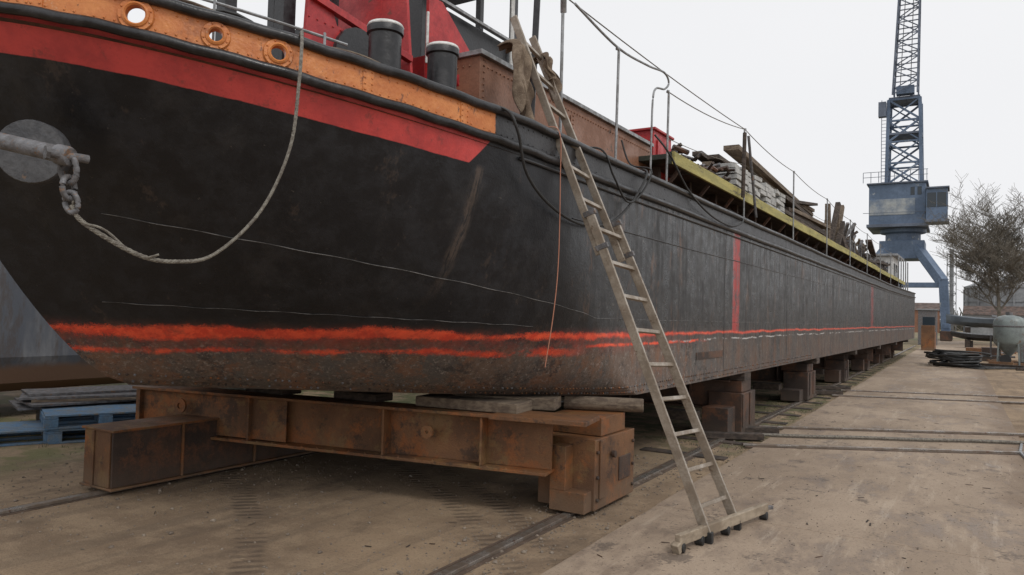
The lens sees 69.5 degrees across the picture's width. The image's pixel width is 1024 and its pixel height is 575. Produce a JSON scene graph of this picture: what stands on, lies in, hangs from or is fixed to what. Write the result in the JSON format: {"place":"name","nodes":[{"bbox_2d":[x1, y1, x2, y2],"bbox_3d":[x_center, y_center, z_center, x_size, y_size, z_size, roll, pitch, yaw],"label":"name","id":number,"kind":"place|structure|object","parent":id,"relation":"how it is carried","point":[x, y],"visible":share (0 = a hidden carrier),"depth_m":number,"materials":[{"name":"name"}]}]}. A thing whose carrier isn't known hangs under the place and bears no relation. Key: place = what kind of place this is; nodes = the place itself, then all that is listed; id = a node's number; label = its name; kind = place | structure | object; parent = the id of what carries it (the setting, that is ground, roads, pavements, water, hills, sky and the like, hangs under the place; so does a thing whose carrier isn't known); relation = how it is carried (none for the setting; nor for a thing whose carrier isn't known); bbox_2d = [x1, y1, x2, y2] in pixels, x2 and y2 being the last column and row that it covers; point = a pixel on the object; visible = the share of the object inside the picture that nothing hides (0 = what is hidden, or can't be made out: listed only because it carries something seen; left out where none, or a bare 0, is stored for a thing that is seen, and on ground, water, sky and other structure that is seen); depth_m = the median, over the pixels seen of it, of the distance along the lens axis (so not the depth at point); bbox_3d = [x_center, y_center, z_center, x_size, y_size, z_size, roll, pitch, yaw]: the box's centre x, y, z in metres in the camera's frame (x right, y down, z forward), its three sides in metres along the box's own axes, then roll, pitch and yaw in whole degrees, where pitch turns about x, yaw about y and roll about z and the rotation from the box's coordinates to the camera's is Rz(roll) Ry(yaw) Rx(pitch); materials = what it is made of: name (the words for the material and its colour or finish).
{"place":"outdoors","nodes":[
{"label":"outdoors","id":0,"kind":"place"},
{"bbox_2d":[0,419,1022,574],"bbox_3d":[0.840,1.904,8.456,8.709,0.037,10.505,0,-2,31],"label":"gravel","id":1,"kind":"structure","parent":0,"point":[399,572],"depth_m":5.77,"materials":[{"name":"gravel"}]},
{"bbox_2d":[0,330,1023,574],"bbox_3d":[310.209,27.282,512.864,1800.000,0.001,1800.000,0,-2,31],"label":"ground","id":2,"kind":"structure","parent":0,"point":[156,550],"depth_m":5.77,"materials":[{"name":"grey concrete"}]},
{"bbox_2d":[0,420,48,446],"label":"blue pallet","id":3,"kind":"object","parent":2,"relation":"on","point":[16,428],"visible":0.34,"depth_m":8.38,"materials":[{"name":"paint"}]},
{"bbox_2d":[9,385,137,419],"bbox_3d":[-5.428,1.554,9.594,1.747,0.458,1.375,3,-3,-40],"label":"board stack","id":4,"kind":"object","parent":2,"relation":"on","point":[34,399],"visible":0.58,"depth_m":9.20,"materials":[{"name":"grey wood"}]},
{"bbox_2d":[47,417,134,443],"bbox_3d":[-4.863,1.699,8.881,1.220,0.157,0.820,3,-2,-32],"label":"blue pallet","id":5,"kind":"object","parent":2,"relation":"on","point":[55,436],"visible":0.18,"depth_m":8.38,"materials":[{"name":"paint"}]},
{"bbox_2d":[40,403,135,429],"bbox_3d":[-4.927,1.534,8.869,1.220,0.157,0.820,3,-2,-35],"label":"blue pallet","id":6,"kind":"object","parent":5,"relation":"on","point":[49,418],"visible":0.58,"depth_m":8.67,"materials":[{"name":"paint"}]},
{"bbox_2d":[0,261,214,391],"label":"neighbouring barge","id":7,"kind":"object","parent":2,"relation":"on","point":[37,351],"visible":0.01,"depth_m":9.86,"materials":[{"name":"grey paint"}]},
{"bbox_2d":[0,401,563,516],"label":"slipway rail","id":8,"kind":"object","parent":2,"relation":"on","point":[45,504],"depth_m":5.98,"materials":[{"name":"metal"}]},
{"bbox_2d":[79,385,643,514],"bbox_3d":[-1.500,1.307,6.571,4.693,0.880,2.705,0,-2,31],"label":"hull cradle","id":9,"kind":"object","parent":8,"relation":"on","point":[576,456],"visible":0.98,"depth_m":6.32,"materials":[{"name":"brown paint"}]},
{"bbox_2d":[0,0,915,395],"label":"cargo barge","id":10,"kind":"object","parent":9,"relation":"on","point":[416,226],"visible":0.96,"depth_m":5.02,"materials":[{"name":"paint"}]},
{"bbox_2d":[0,30,303,263],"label":"anchor gear","id":11,"kind":"object","parent":10,"relation":"attached to","point":[35,152],"visible":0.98,"depth_m":3.52,"materials":[{"name":"grey metal"}]},
{"bbox_2d":[154,407,990,573],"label":"wood splinters","id":12,"kind":"object","parent":2,"relation":"on","point":[620,525],"visible":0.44,"depth_m":5.69,"materials":[{"name":"wood"}]},
{"bbox_2d":[427,345,915,574],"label":"slipway rail","id":13,"kind":"object","parent":2,"relation":"on","point":[467,563],"visible":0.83,"depth_m":5.43,"materials":[{"name":"metal"}]},
{"bbox_2d":[561,372,754,431],"bbox_3d":[1.375,1.576,11.299,4.321,0.815,1.725,0,-2,31],"label":"hull cradle","id":14,"kind":"object","parent":13,"relation":"on","point":[726,404],"visible":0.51,"depth_m":10.21,"materials":[{"name":"metal"}]},
{"bbox_2d":[751,358,819,401],"bbox_3d":[4.209,1.804,15.773,4.316,0.815,1.725,0,-2,31],"label":"hull cradle","id":15,"kind":"object","parent":13,"relation":"on","point":[798,379],"visible":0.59,"depth_m":14.62,"materials":[{"name":"metal"}]},
{"bbox_2d":[813,350,856,382],"bbox_3d":[7.098,2.035,20.331,4.316,0.815,1.725,0,-2,31],"label":"hull cradle","id":16,"kind":"object","parent":13,"relation":"on","point":[835,367],"visible":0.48,"depth_m":19.23,"materials":[{"name":"metal"}]},
{"bbox_2d":[847,345,880,370],"bbox_3d":[10.041,2.271,24.973,4.316,0.815,1.725,0,-2,31],"label":"hull cradle","id":17,"kind":"object","parent":13,"relation":"on","point":[861,359],"visible":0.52,"depth_m":23.91,"materials":[{"name":"metal"}]},
{"bbox_2d":[870,342,896,362],"bbox_3d":[12.984,2.507,29.614,4.316,0.815,1.725,0,-2,31],"label":"hull cradle","id":18,"kind":"object","parent":13,"relation":"on","point":[878,355],"visible":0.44,"depth_m":28.60,"materials":[{"name":"metal"}]},
{"bbox_2d":[884,340,907,357],"bbox_3d":[15.907,2.743,34.268,4.362,0.815,1.725,0,-2,31],"label":"hull cradle","id":19,"kind":"object","parent":13,"relation":"on","point":[898,347],"visible":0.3,"depth_m":33.26,"materials":[{"name":"metal"}]},
{"bbox_2d":[639,354,902,460],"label":"rail sleepers","id":20,"kind":"object","parent":2,"relation":"on","point":[697,455],"visible":0.27,"depth_m":12.29},
{"bbox_2d":[704,385,850,440],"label":"edge timbers","id":21,"kind":"object","parent":2,"relation":"on","point":[752,432],"visible":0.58,"depth_m":10.21,"materials":[{"name":"brown wood"}]},
{"bbox_2d":[863,0,952,340],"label":"portal crane","id":22,"kind":"object","parent":2,"relation":"on","point":[898,210],"visible":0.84,"depth_m":73.61,"materials":[{"name":"blue paint"}]},
{"bbox_2d":[831,394,1023,403],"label":"cross rail","id":23,"kind":"object","parent":2,"relation":"on","point":[1005,402],"visible":1,"depth_m":15.34,"materials":[{"name":"metal"}]},
{"bbox_2d":[840,389,1023,397],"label":"cross rail","id":24,"kind":"object","parent":2,"relation":"on","point":[1000,396],"visible":0.76,"depth_m":16.55,"materials":[{"name":"metal"}]},
{"bbox_2d":[940,307,962,330],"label":"distant trees","id":25,"kind":"object","parent":2,"relation":"on","point":[959,328],"depth_m":188.23,"materials":[{"name":"grey plant"}]},
{"bbox_2d":[947,250,956,330],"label":"lattice chimney","id":26,"kind":"object","parent":2,"relation":"on","point":[951,274],"visible":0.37,"depth_m":141.59,"materials":[{"name":"grey metal"}]},
{"bbox_2d":[917,202,1023,316],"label":"bare tree","id":27,"kind":"object","parent":2,"relation":"on","point":[985,254],"visible":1,"depth_m":56.48,"materials":[{"name":"brown plant"}]},
{"bbox_2d":[924,349,1017,368],"bbox_3d":[18.662,2.722,28.114,6.657,0.615,3.272,2,-2,-9],"label":"hose heap","id":28,"kind":"object","parent":2,"relation":"on","point":[961,358],"visible":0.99,"depth_m":27.00,"materials":[{"name":"black rubber"}]},
{"bbox_2d":[951,331,992,347],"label":"pipe","id":29,"kind":"object","parent":2,"relation":"on","point":[974,337],"visible":0.6,"depth_m":50.63,"materials":[{"name":"black metal"}]},
{"bbox_2d":[928,170,1023,277],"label":"bare tree","id":30,"kind":"object","parent":2,"relation":"on","point":[998,221],"visible":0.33,"depth_m":60.04,"materials":[{"name":"brown plant"}]},
{"bbox_2d":[946,314,1023,340],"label":"hauled out boat","id":31,"kind":"object","parent":2,"relation":"on","point":[969,322],"visible":0.57,"depth_m":59.80,"materials":[{"name":"metal"}]},
{"bbox_2d":[963,278,1023,331],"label":"building","id":32,"kind":"structure","parent":2,"relation":"on","point":[1017,299],"depth_m":136.90,"materials":[{"name":"grey concrete"}]},
{"bbox_2d":[966,346,1023,370],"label":"scrap steel","id":33,"kind":"object","parent":2,"relation":"on","point":[993,362],"visible":0.51,"depth_m":31.46,"materials":[{"name":"brown metal"}]},
{"bbox_2d":[990,312,1023,364],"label":"blasting pot","id":34,"kind":"object","parent":2,"relation":"on","point":[1008,334],"visible":0.91,"depth_m":29.50,"materials":[{"name":"grey paint"}]},
{"bbox_2d":[128,0,1023,315],"label":"sky","id":35,"kind":"structure","parent":0,"point":[807,80],"materials":[{"name":"white"}]},
{"bbox_2d":[540,340,1023,574],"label":"plate path","id":36,"kind":"structure","parent":0,"point":[981,541],"depth_m":6.48,"materials":[{"name":"beige concrete"}]},
{"bbox_2d":[497,15,772,554],"bbox_3d":[0.988,-0.153,5.507,2.297,3.895,1.092,1,-2,2],"label":"aluminium ladder","id":37,"kind":"object","parent":36,"relation":"on","point":[521,48],"visible":0.98,"depth_m":5.58,"materials":[{"name":"grey metal"}]},
{"bbox_2d":[742,443,1023,454],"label":"cross rail","id":38,"kind":"object","parent":36,"relation":"on","point":[748,445],"visible":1,"depth_m":9.14,"materials":[{"name":"metal"}]},
{"bbox_2d":[758,425,1023,436],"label":"cross rail","id":39,"kind":"object","parent":36,"relation":"on","point":[904,431],"visible":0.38,"depth_m":10.71,"materials":[{"name":"metal"}]},
{"bbox_2d":[762,433,1023,443],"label":"rail","id":40,"kind":"object","parent":36,"relation":"on","point":[891,438],"visible":0.88,"depth_m":9.87,"materials":[{"name":"metal"}]},
{"bbox_2d":[917,309,938,350],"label":"site container","id":41,"kind":"object","parent":36,"relation":"on","point":[927,327],"visible":0.88,"depth_m":54.60,"materials":[{"name":"grey metal"}]},
{"bbox_2d":[1019,443,1023,457],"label":"loose steel rod","id":42,"kind":"object","parent":36,"relation":"on","point":[1020,449],"visible":0.74,"depth_m":9.28,"materials":[{"name":"grey metal"}]},
{"bbox_2d":[914,303,939,332],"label":"brick shed","id":43,"kind":"structure","parent":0,"point":[927,305],"depth_m":132.06,"materials":[{"name":"brown paint"}]},
{"bbox_2d":[963,306,1023,333],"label":"shed","id":44,"kind":"structure","parent":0,"point":[981,311],"depth_m":128.52,"materials":[{"name":"grey concrete"}]}
]}

